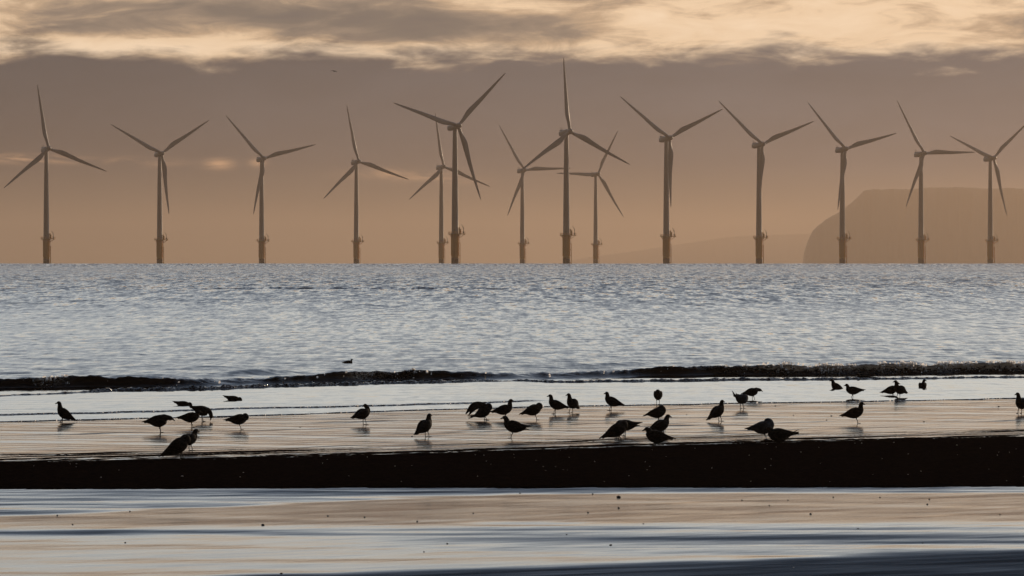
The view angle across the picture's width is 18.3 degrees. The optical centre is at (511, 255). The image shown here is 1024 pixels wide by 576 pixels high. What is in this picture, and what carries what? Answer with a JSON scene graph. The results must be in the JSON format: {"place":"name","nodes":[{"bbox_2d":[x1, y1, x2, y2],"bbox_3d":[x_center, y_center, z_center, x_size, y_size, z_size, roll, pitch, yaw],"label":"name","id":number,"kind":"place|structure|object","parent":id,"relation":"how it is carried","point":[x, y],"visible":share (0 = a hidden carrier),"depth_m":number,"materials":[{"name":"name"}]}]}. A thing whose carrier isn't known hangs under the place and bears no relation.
{"place":"outdoors","nodes":[
{"label":"outdoors","id":0,"kind":"place"},
{"bbox_2d":[0,398,1023,575],"bbox_3d":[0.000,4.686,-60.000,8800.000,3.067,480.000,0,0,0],"label":"beach","id":1,"kind":"structure","parent":0,"point":[207,507],"depth_m":42.72,"materials":[{"name":"beige sand"}]},
{"bbox_2d":[55,401,76,421],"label":"gull","id":2,"kind":"object","parent":1,"relation":"on","point":[63,413],"visible":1,"depth_m":60.83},
{"bbox_2d":[142,414,174,432],"bbox_3d":[-6.378,3.031,57.235,0.590,0.334,0.260,0,0,-9],"label":"gull","id":3,"kind":"object","parent":1,"relation":"on","point":[159,421],"visible":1,"depth_m":57.15,"materials":[{"name":"black"}]},
{"bbox_2d":[158,434,190,458],"bbox_3d":[-5.250,2.980,49.437,0.465,0.382,0.268,0,0,-33],"label":"gull","id":4,"kind":"object","parent":1,"relation":"on","point":[179,445],"visible":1,"depth_m":49.38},
{"bbox_2d":[175,410,202,426],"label":"gull","id":5,"kind":"object","parent":1,"relation":"on","point":[190,417],"visible":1,"depth_m":58.94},
{"bbox_2d":[187,429,199,450],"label":"gull","id":6,"kind":"object","parent":1,"relation":"on","point":[193,436],"visible":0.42,"depth_m":51.78,"materials":[{"name":"black"}]},
{"bbox_2d":[188,405,212,421],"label":"gull","id":7,"kind":"object","parent":1,"relation":"on","point":[205,410],"visible":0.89,"depth_m":61.07,"materials":[{"name":"black"}]},
{"bbox_2d":[224,413,248,429],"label":"gull","id":8,"kind":"object","parent":1,"relation":"on","point":[238,419],"visible":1,"depth_m":58.26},
{"bbox_2d":[350,404,369,424],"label":"gull","id":9,"kind":"object","parent":1,"relation":"on","point":[362,413],"visible":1,"depth_m":59.87,"materials":[{"name":"black"}]},
{"bbox_2d":[414,413,431,436],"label":"gull","id":10,"kind":"object","parent":1,"relation":"on","point":[424,426],"visible":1,"depth_m":55.70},
{"bbox_2d":[465,401,491,419],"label":"gull","id":11,"kind":"object","parent":1,"relation":"on","point":[484,410],"visible":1,"depth_m":61.55,"materials":[{"name":"black"}]},
{"bbox_2d":[491,399,514,415],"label":"gull","id":12,"kind":"object","parent":1,"relation":"on","point":[505,409],"visible":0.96,"depth_m":61.81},
{"bbox_2d":[500,415,531,437],"bbox_3d":[0.082,2.995,55.361,0.570,0.400,0.231,0,0,0],"label":"gull","id":13,"kind":"object","parent":1,"relation":"on","point":[513,426],"visible":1,"depth_m":55.29,"materials":[{"name":"black"}]},
{"bbox_2d":[520,403,542,419],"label":"gull","id":14,"kind":"object","parent":1,"relation":"on","point":[533,409],"visible":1,"depth_m":61.55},
{"bbox_2d":[547,394,569,413],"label":"gull","id":15,"kind":"object","parent":1,"relation":"on","point":[556,404],"visible":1,"depth_m":63.90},
{"bbox_2d":[565,393,579,412],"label":"gull","id":16,"kind":"object","parent":1,"relation":"on","point":[572,403],"visible":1,"depth_m":64.42,"materials":[{"name":"black"}]},
{"bbox_2d":[599,420,627,440],"bbox_3d":[1.743,3.008,54.464,0.496,0.350,0.240,0,0,-5],"label":"gull","id":17,"kind":"object","parent":1,"relation":"on","point":[617,429],"visible":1,"depth_m":54.39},
{"bbox_2d":[604,392,625,410],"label":"gull","id":18,"kind":"object","parent":1,"relation":"on","point":[611,401],"visible":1,"depth_m":65.27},
{"bbox_2d":[616,420,642,435],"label":"gull","id":19,"kind":"object","parent":1,"relation":"on","point":[631,424],"visible":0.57,"depth_m":56.12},
{"bbox_2d":[643,405,665,419],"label":"gull","id":20,"kind":"object","parent":1,"relation":"on","point":[659,411],"visible":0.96,"depth_m":60.58,"materials":[{"name":"black"}]},
{"bbox_2d":[653,389,662,404],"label":"gull","id":21,"kind":"object","parent":1,"relation":"on","point":[658,394],"visible":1,"depth_m":67.87,"materials":[{"name":"black"}]},
{"bbox_2d":[642,427,675,445],"bbox_3d":[2.446,3.016,52.922,0.531,0.307,0.261,0,0,-24],"label":"gull","id":22,"kind":"object","parent":1,"relation":"on","point":[655,436],"visible":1,"depth_m":52.83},
{"bbox_2d":[650,414,671,432],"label":"gull","id":23,"kind":"object","parent":1,"relation":"on","point":[661,425],"visible":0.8,"depth_m":55.90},
{"bbox_2d":[706,400,724,420],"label":"gull","id":24,"kind":"object","parent":1,"relation":"on","point":[717,411],"visible":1,"depth_m":61.08,"materials":[{"name":"black"}]},
{"bbox_2d":[732,391,747,408],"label":"gull","id":25,"kind":"object","parent":1,"relation":"on","point":[742,399],"visible":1,"depth_m":66.06,"materials":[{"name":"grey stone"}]},
{"bbox_2d":[744,418,773,439],"bbox_3d":[4.261,2.989,54.564,0.490,0.379,0.265,0,0,-21],"label":"gull","id":26,"kind":"object","parent":1,"relation":"on","point":[760,427],"visible":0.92,"depth_m":54.51,"materials":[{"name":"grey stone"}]},
{"bbox_2d":[764,426,798,441],"bbox_3d":[4.582,3.044,53.971,0.596,0.266,0.271,0,0,-2],"label":"gull","id":27,"kind":"object","parent":1,"relation":"on","point":[778,435],"visible":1,"depth_m":53.89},
{"bbox_2d":[839,402,864,422],"bbox_3d":[6.472,2.996,60.407,0.504,0.407,0.221,0,0,-2],"label":"gull","id":28,"kind":"object","parent":1,"relation":"on","point":[856,412],"visible":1,"depth_m":60.34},
{"bbox_2d":[1015,392,1023,413],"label":"gull","id":29,"kind":"object","parent":1,"relation":"on","point":[1019,402],"visible":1,"depth_m":64.13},
{"bbox_2d":[0,263,1023,422],"bbox_3d":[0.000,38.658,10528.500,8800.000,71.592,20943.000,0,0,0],"label":"sea","id":30,"kind":"structure","parent":0,"point":[126,341],"depth_m":126.55,"materials":[{"name":"liquid"}]},
{"bbox_2d":[4,84,106,263],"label":"wind turbine","id":31,"kind":"object","parent":30,"relation":"in","point":[46,238],"visible":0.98,"depth_m":2207.00,"materials":[{"name":"metal"}]},
{"bbox_2d":[111,120,208,263],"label":"wind turbine","id":32,"kind":"object","parent":30,"relation":"in","point":[162,166],"visible":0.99,"depth_m":2304.66,"materials":[{"name":"metal"}]},
{"bbox_2d":[173,401,191,405],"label":"gull","id":33,"kind":"object","parent":30,"relation":"in","point":[181,403],"visible":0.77,"depth_m":66.55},
{"bbox_2d":[223,395,241,399],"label":"gull","id":34,"kind":"object","parent":30,"relation":"in","point":[233,398],"visible":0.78,"depth_m":68.96,"materials":[{"name":"black"}]},
{"bbox_2d":[226,116,315,262],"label":"wind turbine","id":35,"kind":"object","parent":30,"relation":"in","point":[261,240],"visible":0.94,"depth_m":2416.03,"materials":[{"name":"metal"}]},
{"bbox_2d":[324,107,408,263],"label":"wind turbine","id":36,"kind":"object","parent":30,"relation":"in","point":[357,241],"visible":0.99,"depth_m":2489.11,"materials":[{"name":"metal"}]},
{"bbox_2d":[394,74,504,263],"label":"wind turbine","id":37,"kind":"object","parent":30,"relation":"in","point":[454,235],"visible":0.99,"depth_m":1841.95,"materials":[{"name":"metal"}]},
{"bbox_2d":[410,113,489,263],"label":"wind turbine","id":38,"kind":"object","parent":30,"relation":"in","point":[442,239],"visible":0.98,"depth_m":2618.56,"materials":[{"name":"metal"}]},
{"bbox_2d":[21,360,1023,421],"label":"wave spray","id":39,"kind":"object","parent":30,"relation":"on","point":[911,363],"visible":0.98,"depth_m":84.82,"materials":[{"name":"white liquid"}]},
{"bbox_2d":[499,125,563,263],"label":"wind turbine","id":40,"kind":"object","parent":30,"relation":"in","point":[523,243],"visible":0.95,"depth_m":2710.10,"materials":[{"name":"metal"}]},
{"bbox_2d":[521,58,629,263],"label":"wind turbine","id":41,"kind":"object","parent":30,"relation":"in","point":[567,235],"visible":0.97,"depth_m":1923.47,"materials":[{"name":"metal"}]},
{"bbox_2d":[557,131,622,263],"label":"wind turbine","id":42,"kind":"object","parent":30,"relation":"in","point":[595,244],"visible":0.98,"depth_m":2821.65,"materials":[{"name":"metal"}]},
{"bbox_2d":[620,96,721,263],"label":"wind turbine","id":43,"kind":"object","parent":30,"relation":"in","point":[666,138],"visible":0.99,"depth_m":2022.80,"materials":[{"name":"metal"}]},
{"bbox_2d":[741,388,762,398],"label":"gull","id":44,"kind":"object","parent":30,"relation":"on","point":[752,392],"visible":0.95,"depth_m":70.06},
{"bbox_2d":[719,101,813,263],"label":"wind turbine","id":45,"kind":"object","parent":30,"relation":"in","point":[759,144],"visible":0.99,"depth_m":2128.78,"materials":[{"name":"metal"}]},
{"bbox_2d":[830,379,842,388],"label":"gull","id":46,"kind":"object","parent":30,"relation":"in","point":[834,385],"visible":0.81,"depth_m":75.83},
{"bbox_2d":[808,103,896,263],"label":"wind turbine","id":47,"kind":"object","parent":30,"relation":"in","point":[843,150],"visible":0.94,"depth_m":2215.45,"materials":[{"name":"metal"}]},
{"bbox_2d":[844,384,864,397],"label":"gull","id":48,"kind":"object","parent":30,"relation":"on","point":[852,390],"visible":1,"depth_m":70.73,"materials":[{"name":"black"}]},
{"bbox_2d":[856,373,871,377],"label":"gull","id":49,"kind":"object","parent":30,"relation":"in","point":[859,375],"visible":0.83,"depth_m":81.54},
{"bbox_2d":[879,382,899,394],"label":"gull","id":50,"kind":"object","parent":30,"relation":"on","point":[889,390],"visible":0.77,"depth_m":72.23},
{"bbox_2d":[893,380,907,394],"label":"gull","id":51,"kind":"object","parent":30,"relation":"on","point":[900,389],"visible":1,"depth_m":71.04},
{"bbox_2d":[918,379,926,387],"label":"gull","id":52,"kind":"object","parent":30,"relation":"in","point":[923,384],"visible":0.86,"depth_m":76.37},
{"bbox_2d":[897,101,974,263],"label":"wind turbine","id":53,"kind":"object","parent":30,"relation":"in","point":[921,239],"visible":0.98,"depth_m":2304.65,"materials":[{"name":"metal"}]},
{"bbox_2d":[951,126,1023,262],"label":"wind turbine","id":54,"kind":"object","parent":30,"relation":"in","point":[989,159],"visible":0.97,"depth_m":2406.02,"materials":[{"name":"metal"}]},
{"bbox_2d":[0,0,1023,263],"label":"sky","id":55,"kind":"structure","parent":0,"point":[155,71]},
{"bbox_2d":[560,233,810,263],"bbox_3d":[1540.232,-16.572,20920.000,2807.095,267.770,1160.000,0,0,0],"label":"coast hills","id":56,"kind":"structure","parent":0,"point":[785,248],"depth_m":20414.76,"materials":[{"name":"brown"}]},
{"bbox_2d":[803,187,1023,263],"bbox_3d":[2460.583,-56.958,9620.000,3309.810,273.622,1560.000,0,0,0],"label":"headland","id":57,"kind":"structure","parent":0,"point":[881,225],"depth_m":8905.80,"materials":[{"name":"brown"}]}
]}

